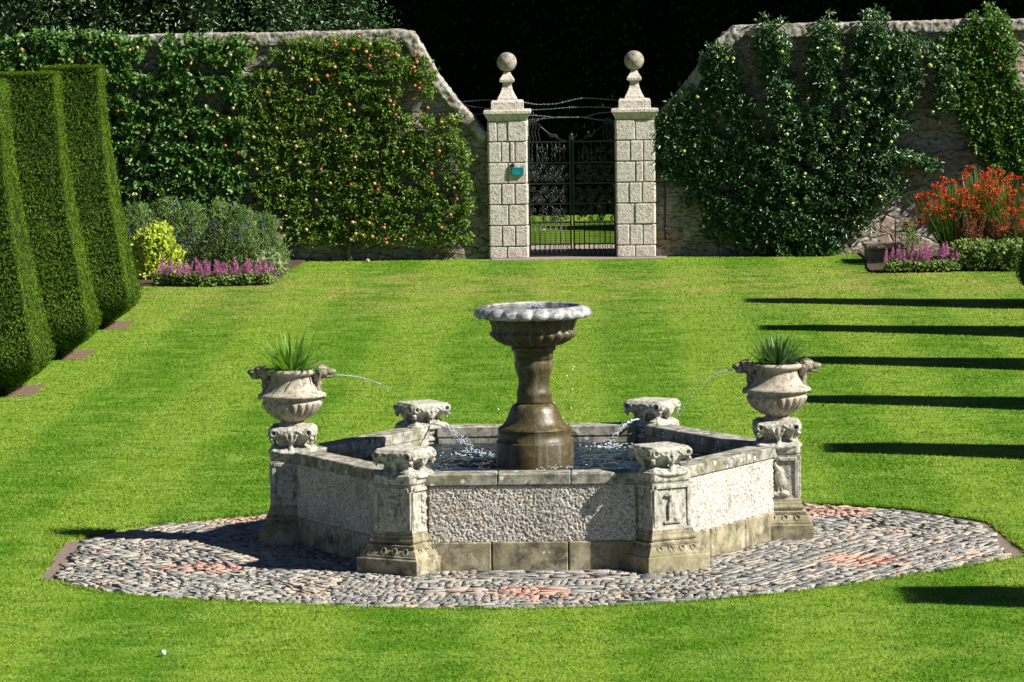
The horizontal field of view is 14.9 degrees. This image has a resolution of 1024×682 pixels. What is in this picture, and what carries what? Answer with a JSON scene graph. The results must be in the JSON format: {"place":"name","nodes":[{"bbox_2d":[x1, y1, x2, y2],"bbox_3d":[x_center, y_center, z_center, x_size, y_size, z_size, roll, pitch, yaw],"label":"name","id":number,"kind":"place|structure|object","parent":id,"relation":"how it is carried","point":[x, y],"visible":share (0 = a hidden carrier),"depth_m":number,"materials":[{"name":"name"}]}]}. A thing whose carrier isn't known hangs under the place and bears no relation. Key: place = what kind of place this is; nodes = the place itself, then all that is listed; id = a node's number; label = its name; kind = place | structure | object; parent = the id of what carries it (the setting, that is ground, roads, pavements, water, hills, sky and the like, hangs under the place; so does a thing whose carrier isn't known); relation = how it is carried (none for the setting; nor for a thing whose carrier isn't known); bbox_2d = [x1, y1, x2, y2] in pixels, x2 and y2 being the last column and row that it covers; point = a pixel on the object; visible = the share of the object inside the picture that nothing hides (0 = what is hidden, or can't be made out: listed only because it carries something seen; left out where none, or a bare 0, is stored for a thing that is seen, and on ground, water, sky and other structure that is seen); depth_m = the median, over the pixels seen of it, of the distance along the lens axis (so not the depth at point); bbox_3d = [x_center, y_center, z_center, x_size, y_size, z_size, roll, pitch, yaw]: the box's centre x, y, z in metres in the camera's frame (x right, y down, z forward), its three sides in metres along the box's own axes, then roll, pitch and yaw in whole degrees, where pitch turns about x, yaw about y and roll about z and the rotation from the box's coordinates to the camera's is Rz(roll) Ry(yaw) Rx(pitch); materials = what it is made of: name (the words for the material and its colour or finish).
{"place":"outdoors","nodes":[
{"label":"outdoors","id":0,"kind":"place"},
{"bbox_2d":[0,214,1023,681],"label":"lawn","id":1,"kind":"structure","parent":0,"point":[898,294],"depth_m":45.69,"materials":[{"name":"green plant"}]},
{"bbox_2d":[0,0,75,38],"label":"laurel bush","id":2,"kind":"object","parent":1,"relation":"on","point":[15,15],"visible":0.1,"depth_m":75.99,"materials":[{"name":"green plant"}]},
{"bbox_2d":[24,0,124,34],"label":"laurel bush","id":3,"kind":"object","parent":1,"relation":"on","point":[84,14],"visible":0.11,"depth_m":76.14,"materials":[{"name":"green plant"}]},
{"bbox_2d":[89,0,244,34],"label":"laurel bush","id":4,"kind":"object","parent":1,"relation":"on","point":[141,17],"visible":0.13,"depth_m":76.06,"materials":[{"name":"green plant"}]},
{"bbox_2d":[135,259,306,285],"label":"flower bed soil","id":5,"kind":"structure","parent":1,"relation":"on","point":[149,280],"depth_m":70.17,"materials":[{"name":"brown soil"}]},
{"bbox_2d":[0,26,259,238],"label":"espalier tree","id":6,"kind":"object","parent":5,"relation":"on","point":[113,53],"visible":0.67,"depth_m":73.13,"materials":[{"name":"green plant"}]},
{"bbox_2d":[122,200,158,265],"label":"tall perennial","id":7,"kind":"object","parent":5,"relation":"on","point":[132,208],"visible":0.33,"depth_m":71.33,"materials":[{"name":"green plant"}]},
{"bbox_2d":[130,220,188,279],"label":"golden shrub","id":8,"kind":"object","parent":5,"relation":"on","point":[164,230],"visible":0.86,"depth_m":68.91,"materials":[{"name":"yellow plant"}]},
{"bbox_2d":[133,194,191,262],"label":"tall perennial","id":9,"kind":"object","parent":5,"relation":"on","point":[170,203],"visible":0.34,"depth_m":71.84,"materials":[{"name":"green plant"}]},
{"bbox_2d":[152,256,175,284],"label":"astilbe plant","id":10,"kind":"object","parent":5,"relation":"on","point":[159,279],"visible":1,"depth_m":67.70,"materials":[{"name":"purple plant"}]},
{"bbox_2d":[164,259,187,285],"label":"astilbe plant","id":11,"kind":"object","parent":5,"relation":"on","point":[173,275],"visible":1,"depth_m":67.60,"materials":[{"name":"purple plant"}]},
{"bbox_2d":[176,257,198,286],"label":"astilbe plant","id":12,"kind":"object","parent":5,"relation":"on","point":[186,275],"visible":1,"depth_m":67.51,"materials":[{"name":"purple plant"}]},
{"bbox_2d":[161,197,223,270],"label":"tall perennial","id":13,"kind":"object","parent":5,"relation":"on","point":[197,208],"visible":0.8,"depth_m":70.94,"materials":[{"name":"green plant"}]},
{"bbox_2d":[189,261,214,286],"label":"astilbe plant","id":14,"kind":"object","parent":5,"relation":"on","point":[201,276],"visible":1,"depth_m":67.35,"materials":[{"name":"purple plant"}]},
{"bbox_2d":[203,258,226,286],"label":"astilbe plant","id":15,"kind":"object","parent":5,"relation":"on","point":[214,275],"visible":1,"depth_m":67.40,"materials":[{"name":"purple plant"}]},
{"bbox_2d":[187,197,247,267],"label":"tall perennial","id":16,"kind":"object","parent":5,"relation":"on","point":[214,211],"visible":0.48,"depth_m":71.72,"materials":[{"name":"green plant"}]},
{"bbox_2d":[215,257,240,285],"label":"astilbe plant","id":17,"kind":"object","parent":5,"relation":"on","point":[228,276],"visible":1,"depth_m":67.42,"materials":[{"name":"purple plant"}]},
{"bbox_2d":[211,201,268,269],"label":"tall perennial","id":18,"kind":"object","parent":5,"relation":"on","point":[238,249],"visible":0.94,"depth_m":70.83,"materials":[{"name":"green plant"}]},
{"bbox_2d":[227,257,253,285],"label":"astilbe plant","id":19,"kind":"object","parent":5,"relation":"on","point":[240,274],"visible":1,"depth_m":67.46,"materials":[{"name":"purple plant"}]},
{"bbox_2d":[239,258,264,284],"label":"astilbe plant","id":20,"kind":"object","parent":5,"relation":"on","point":[253,279],"visible":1,"depth_m":67.47,"materials":[{"name":"purple plant"}]},
{"bbox_2d":[235,210,296,266],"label":"tall perennial","id":21,"kind":"object","parent":5,"relation":"on","point":[266,217],"visible":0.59,"depth_m":71.53,"materials":[{"name":"green plant"}]},
{"bbox_2d":[253,260,279,285],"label":"astilbe plant","id":22,"kind":"object","parent":5,"relation":"on","point":[266,276],"visible":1,"depth_m":67.55,"materials":[{"name":"purple plant"}]},
{"bbox_2d":[251,246,289,275],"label":"pale leaved plant","id":23,"kind":"object","parent":5,"relation":"on","point":[272,255],"visible":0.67,"depth_m":69.51,"materials":[{"name":"green plant"}]},
{"bbox_2d":[262,233,291,267],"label":"pink flowered plant","id":24,"kind":"object","parent":5,"relation":"on","point":[280,241],"visible":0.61,"depth_m":70.80,"materials":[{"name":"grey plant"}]},
{"bbox_2d":[0,28,490,260],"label":"garden wall","id":25,"kind":"structure","parent":1,"relation":"on","point":[446,101],"depth_m":73.45,"materials":[{"name":"stone"}]},
{"bbox_2d":[215,0,324,32],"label":"laurel bush","id":26,"kind":"object","parent":1,"relation":"on","point":[270,16],"visible":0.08,"depth_m":76.42,"materials":[{"name":"green plant"}]},
{"bbox_2d":[292,0,326,11],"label":"dark shrub","id":27,"kind":"object","parent":1,"relation":"on","point":[307,3],"depth_m":88.03,"materials":[{"name":"green plant"}]},
{"bbox_2d":[292,0,404,30],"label":"laurel bush","id":28,"kind":"object","parent":1,"relation":"on","point":[336,15],"visible":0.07,"depth_m":77.73,"materials":[{"name":"green plant"}]},
{"bbox_2d":[230,32,480,260],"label":"espalier tree","id":29,"kind":"object","parent":1,"relation":"on","point":[390,123],"visible":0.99,"depth_m":73.18,"materials":[{"name":"green plant"}]},
{"bbox_2d":[361,0,492,124],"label":"dark shrub","id":30,"kind":"object","parent":1,"relation":"on","point":[440,28],"visible":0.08,"depth_m":88.16,"materials":[{"name":"green plant"}]},
{"bbox_2d":[483,52,530,258],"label":"gate pillar","id":31,"kind":"structure","parent":1,"relation":"on","point":[507,114],"depth_m":73.27,"materials":[{"name":"stone"}]},
{"bbox_2d":[511,167,523,174],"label":"wall plaque","id":32,"kind":"object","parent":31,"relation":"attached to","point":[517,170],"depth_m":73.19,"materials":[{"name":"teal metal"}]},
{"bbox_2d":[462,97,612,104],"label":"barbed wire","id":33,"kind":"object","parent":31,"relation":"attached to","point":[543,104],"visible":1,"depth_m":73.62,"materials":[{"name":"grey metal"}]},
{"bbox_2d":[474,111,609,117],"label":"barbed wire","id":34,"kind":"object","parent":31,"relation":"attached to","point":[561,117],"visible":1,"depth_m":73.70,"materials":[{"name":"grey metal"}]},
{"bbox_2d":[527,111,616,256],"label":"iron gate","id":35,"kind":"structure","parent":31,"relation":"attached to","point":[600,220],"depth_m":73.58,"materials":[{"name":"black metal"}]},
{"bbox_2d":[464,0,679,214],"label":"dark shrub","id":36,"kind":"object","parent":1,"relation":"on","point":[563,50],"visible":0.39,"depth_m":87.32,"materials":[{"name":"green plant"}]},
{"bbox_2d":[491,253,666,260],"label":"gate threshold","id":37,"kind":"object","parent":1,"relation":"on","point":[572,257],"visible":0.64,"depth_m":73.19,"materials":[{"name":"beige stone"}]},
{"bbox_2d":[611,50,657,256],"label":"gate pillar","id":38,"kind":"structure","parent":1,"relation":"on","point":[634,112],"depth_m":73.23,"materials":[{"name":"stone"}]},
{"bbox_2d":[463,104,614,110],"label":"barbed wire","id":39,"kind":"object","parent":38,"relation":"attached to","point":[543,108],"visible":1,"depth_m":73.66,"materials":[{"name":"grey metal"}]},
{"bbox_2d":[532,116,614,121],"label":"barbed wire","id":40,"kind":"object","parent":38,"relation":"attached to","point":[579,117],"visible":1,"depth_m":73.72,"materials":[{"name":"grey metal"}]},
{"bbox_2d":[651,2,967,256],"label":"espalier tree","id":41,"kind":"object","parent":1,"relation":"on","point":[856,179],"visible":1,"depth_m":72.86,"materials":[{"name":"green plant"}]},
{"bbox_2d":[654,18,1023,255],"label":"garden wall","id":42,"kind":"structure","parent":1,"relation":"on","point":[946,141],"depth_m":73.27,"materials":[{"name":"stone"}]},
{"bbox_2d":[663,134,666,238],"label":"iron pipe","id":43,"kind":"object","parent":42,"relation":"attached to","point":[664,196],"visible":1,"depth_m":73.33,"materials":[{"name":"black"}]},
{"bbox_2d":[762,0,933,23],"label":"dark shrub","id":44,"kind":"object","parent":1,"relation":"on","point":[800,11],"visible":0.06,"depth_m":87.08,"materials":[{"name":"green plant"}]},
{"bbox_2d":[879,244,905,272],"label":"astilbe plant","id":45,"kind":"object","parent":1,"relation":"on","point":[892,262],"visible":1,"depth_m":68.37,"materials":[{"name":"purple plant"}]},
{"bbox_2d":[894,246,919,271],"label":"astilbe plant","id":46,"kind":"object","parent":1,"relation":"on","point":[907,262],"visible":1,"depth_m":68.39,"materials":[{"name":"purple plant"}]},
{"bbox_2d":[909,244,934,271],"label":"astilbe plant","id":47,"kind":"object","parent":1,"relation":"on","point":[921,261],"visible":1,"depth_m":68.35,"materials":[{"name":"purple plant"}]},
{"bbox_2d":[920,242,946,272],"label":"astilbe plant","id":48,"kind":"object","parent":1,"relation":"on","point":[935,264],"visible":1,"depth_m":68.37,"materials":[{"name":"purple plant"}]},
{"bbox_2d":[859,251,1019,271],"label":"flower bed soil","id":49,"kind":"structure","parent":1,"relation":"on","point":[874,266],"depth_m":69.30,"materials":[{"name":"brown soil"}]},
{"bbox_2d":[862,241,903,261],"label":"stone trough","id":50,"kind":"object","parent":49,"relation":"on","point":[874,251],"visible":0.71,"depth_m":70.81,"materials":[{"name":"grey stone"}]},
{"bbox_2d":[895,196,895,257],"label":"garden stake","id":51,"kind":"object","parent":49,"relation":"on","point":[895,226],"visible":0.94,"depth_m":69.60,"materials":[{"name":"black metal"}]},
{"bbox_2d":[896,217,923,259],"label":"leafy plant","id":52,"kind":"object","parent":49,"relation":"on","point":[906,230],"visible":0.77,"depth_m":70.18,"materials":[{"name":"green plant"}]},
{"bbox_2d":[906,176,993,257],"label":"crocosmia clump","id":53,"kind":"object","parent":49,"relation":"on","point":[945,224],"visible":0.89,"depth_m":70.39,"materials":[{"name":"red plant"}]},
{"bbox_2d":[949,211,975,263],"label":"faded astilbe","id":54,"kind":"object","parent":49,"relation":"on","point":[967,230],"visible":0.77,"depth_m":69.59,"materials":[{"name":"brown plant"}]},
{"bbox_2d":[945,237,983,271],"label":"leafy plant","id":55,"kind":"object","parent":49,"relation":"on","point":[960,246],"visible":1,"depth_m":68.56,"materials":[{"name":"green plant"}]},
{"bbox_2d":[929,163,1019,241],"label":"crocosmia clump","id":56,"kind":"object","parent":49,"relation":"on","point":[979,180],"visible":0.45,"depth_m":70.82,"materials":[{"name":"red plant"}]},
{"bbox_2d":[963,213,986,264],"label":"faded astilbe","id":57,"kind":"object","parent":49,"relation":"on","point":[974,230],"visible":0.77,"depth_m":69.54,"materials":[{"name":"brown plant"}]},
{"bbox_2d":[962,236,999,270],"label":"leafy plant","id":58,"kind":"object","parent":49,"relation":"on","point":[981,243],"visible":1,"depth_m":68.49,"materials":[{"name":"green plant"}]},
{"bbox_2d":[965,172,1023,254],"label":"crocosmia clump","id":59,"kind":"object","parent":49,"relation":"on","point":[1008,199],"visible":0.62,"depth_m":70.24,"materials":[{"name":"red plant"}]},
{"bbox_2d":[983,213,1005,258],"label":"faded astilbe","id":60,"kind":"object","parent":49,"relation":"on","point":[993,224],"visible":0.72,"depth_m":69.58,"materials":[{"name":"brown plant"}]},
{"bbox_2d":[979,236,1020,270],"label":"leafy plant","id":61,"kind":"object","parent":49,"relation":"on","point":[999,245],"visible":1,"depth_m":68.41,"materials":[{"name":"green plant"}]},
{"bbox_2d":[996,204,1023,249],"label":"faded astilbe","id":62,"kind":"object","parent":49,"relation":"on","point":[1017,233],"visible":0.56,"depth_m":69.57,"materials":[{"name":"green plant"}]},
{"bbox_2d":[1001,237,1023,268],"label":"leafy plant","id":63,"kind":"object","parent":49,"relation":"on","point":[1019,241],"visible":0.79,"depth_m":68.39,"materials":[{"name":"green plant"}]},
{"bbox_2d":[1003,213,1022,254],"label":"faded astilbe","id":64,"kind":"object","parent":49,"relation":"on","point":[1011,227],"visible":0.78,"depth_m":69.58,"materials":[{"name":"brown plant"}]},
{"bbox_2d":[935,241,961,271],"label":"astilbe plant","id":65,"kind":"object","parent":1,"relation":"on","point":[950,263],"visible":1,"depth_m":68.39,"materials":[{"name":"purple plant"}]},
{"bbox_2d":[919,0,1023,20],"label":"dark shrub","id":66,"kind":"object","parent":1,"relation":"on","point":[949,9],"visible":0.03,"depth_m":87.58,"materials":[{"name":"green plant"}]},
{"bbox_2d":[942,0,1023,205],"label":"espalier tree","id":67,"kind":"object","parent":1,"relation":"on","point":[983,52],"visible":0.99,"depth_m":72.78,"materials":[{"name":"green plant"}]},
{"bbox_2d":[0,300,1023,396],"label":"soil square","id":68,"kind":"structure","parent":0,"point":[26,390],"depth_m":54.18,"materials":[{"name":"brown soil"}]},
{"bbox_2d":[0,78,56,394],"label":"clipped yew","id":69,"kind":"object","parent":68,"relation":"on","point":[26,349],"visible":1,"depth_m":49.04,"materials":[{"name":"green plant"}]},
{"bbox_2d":[0,70,102,357],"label":"clipped yew","id":70,"kind":"object","parent":68,"relation":"on","point":[70,307],"visible":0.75,"depth_m":53.91,"materials":[{"name":"green plant"}]},
{"bbox_2d":[40,63,143,327],"bbox_3d":[-6.600,-2.182,59.400,1.805,4.041,1.817,-1,5,1],"label":"clipped yew","id":71,"kind":"object","parent":68,"relation":"on","point":[114,275],"visible":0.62,"depth_m":58.83,"materials":[{"name":"green plant"}]},
{"bbox_2d":[1016,237,1023,286],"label":"clipped yew","id":72,"kind":"object","parent":68,"relation":"on","point":[1020,276],"visible":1,"depth_m":61.58,"materials":[{"name":"green plant"}]},
{"bbox_2d":[517,300,542,306],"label":"bubbling water","id":73,"kind":"structure","parent":0,"point":[534,304],"depth_m":35.53,"materials":[{"name":"white liquid"}]},
{"bbox_2d":[531,244,614,253],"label":"gravel path","id":74,"kind":"structure","parent":0,"point":[596,246],"depth_m":75.84,"materials":[{"name":"beige gravel"}]},
{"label":"paving bed","id":75,"kind":"structure","parent":0,"visible":0},
{"bbox_2d":[53,502,1011,608],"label":"cobbled paving","id":76,"kind":"structure","parent":75,"relation":"on","point":[224,559],"depth_m":33.74,"materials":[{"name":"stone"}]},
{"bbox_2d":[42,506,1023,597],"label":"paving kerb","id":77,"kind":"structure","parent":75,"relation":"on","point":[71,547],"depth_m":35.18,"materials":[{"name":"grey stone"}]},
{"bbox_2d":[258,397,812,576],"bbox_3d":[0.212,1.300,35.685,5.012,1.135,4.647,-1,5,1],"label":"fountain basin","id":78,"kind":"object","parent":75,"relation":"on","point":[661,507],"visible":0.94,"depth_m":33.75,"materials":[{"name":"stone"}]},
{"bbox_2d":[247,364,335,426],"bbox_3d":[-1.999,0.495,35.654,0.624,0.564,0.624,-6,7,-43],"label":"stone urn","id":79,"kind":"object","parent":78,"relation":"on","point":[291,398],"visible":0.99,"depth_m":35.48,"materials":[{"name":"stone"}]},
{"bbox_2d":[250,330,331,374],"bbox_3d":[-1.988,0.083,35.610,0.871,0.392,0.848,-1,5,1],"label":"spiky plant","id":80,"kind":"object","parent":79,"relation":"in","point":[287,360],"visible":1,"depth_m":35.53,"materials":[{"name":"green plant"}]},
{"bbox_2d":[335,374,411,400],"bbox_3d":[-1.255,0.436,35.635,0.699,0.271,0.024,-1,5,1],"label":"water jet","id":81,"kind":"object","parent":79,"relation":"attached to","point":[366,379],"visible":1,"depth_m":35.62,"materials":[{"name":"white"}]},
{"bbox_2d":[431,423,478,452],"bbox_3d":[-0.542,0.934,36.916,0.154,0.269,1.029,-3,6,-26],"label":"water jet","id":82,"kind":"object","parent":78,"relation":"attached to","point":[447,428],"visible":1,"depth_m":36.81,"materials":[{"name":"white"}]},
{"bbox_2d":[361,441,710,470],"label":"pool water","id":83,"kind":"structure","parent":78,"relation":"in","point":[451,459],"depth_m":36.19,"materials":[{"name":"blue liquid"}]},
{"bbox_2d":[440,450,492,455],"bbox_3d":[-0.317,1.036,36.472,0.567,0.043,0.467,2,6,26],"label":"water splash","id":84,"kind":"object","parent":83,"relation":"on","point":[474,452],"visible":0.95,"depth_m":36.47,"materials":[{"name":"white liquid"}]},
{"bbox_2d":[591,436,644,447],"bbox_3d":[0.944,0.959,37.019,0.625,0.064,0.548,-1,5,1],"label":"water splash","id":85,"kind":"object","parent":83,"relation":"on","point":[599,446],"visible":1,"depth_m":36.97,"materials":[{"name":"white liquid"}]},
{"bbox_2d":[607,418,640,445],"bbox_3d":[1.050,0.865,37.166,0.081,0.241,0.485,3,6,37],"label":"water jet","id":86,"kind":"object","parent":83,"relation":"on","point":[624,425],"visible":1,"depth_m":37.13,"materials":[{"name":"white liquid"}]},
{"bbox_2d":[497,366,665,437],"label":"water drops","id":87,"kind":"object","parent":78,"relation":"in","point":[571,407],"visible":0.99,"depth_m":35.87,"materials":[{"name":"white liquid"}]},
{"bbox_2d":[732,358,820,420],"bbox_3d":[2.400,0.441,35.570,0.624,0.564,0.624,-6,7,-43],"label":"stone urn","id":88,"kind":"object","parent":78,"relation":"on","point":[776,392],"visible":0.99,"depth_m":35.40,"materials":[{"name":"stone"}]},
{"bbox_2d":[678,370,732,415],"bbox_3d":[1.753,0.470,35.584,0.504,0.420,0.028,-1,5,1],"label":"water jet","id":89,"kind":"object","parent":88,"relation":"attached to","point":[705,381],"visible":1,"depth_m":35.57,"materials":[{"name":"white"}]},
{"bbox_2d":[745,331,818,364],"bbox_3d":[2.401,0.074,35.514,0.619,0.305,0.625,4,7,42],"label":"tufted plant","id":90,"kind":"object","parent":88,"relation":"on","point":[775,354],"visible":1,"depth_m":35.45,"materials":[{"name":"green plant"}]},
{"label":"pool floor","id":91,"kind":"structure","parent":0,"visible":0},
{"bbox_2d":[474,301,592,469],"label":"fountain column","id":92,"kind":"structure","parent":91,"relation":"on","point":[534,430],"depth_m":35.38,"materials":[{"name":"brown stone"}]}
]}

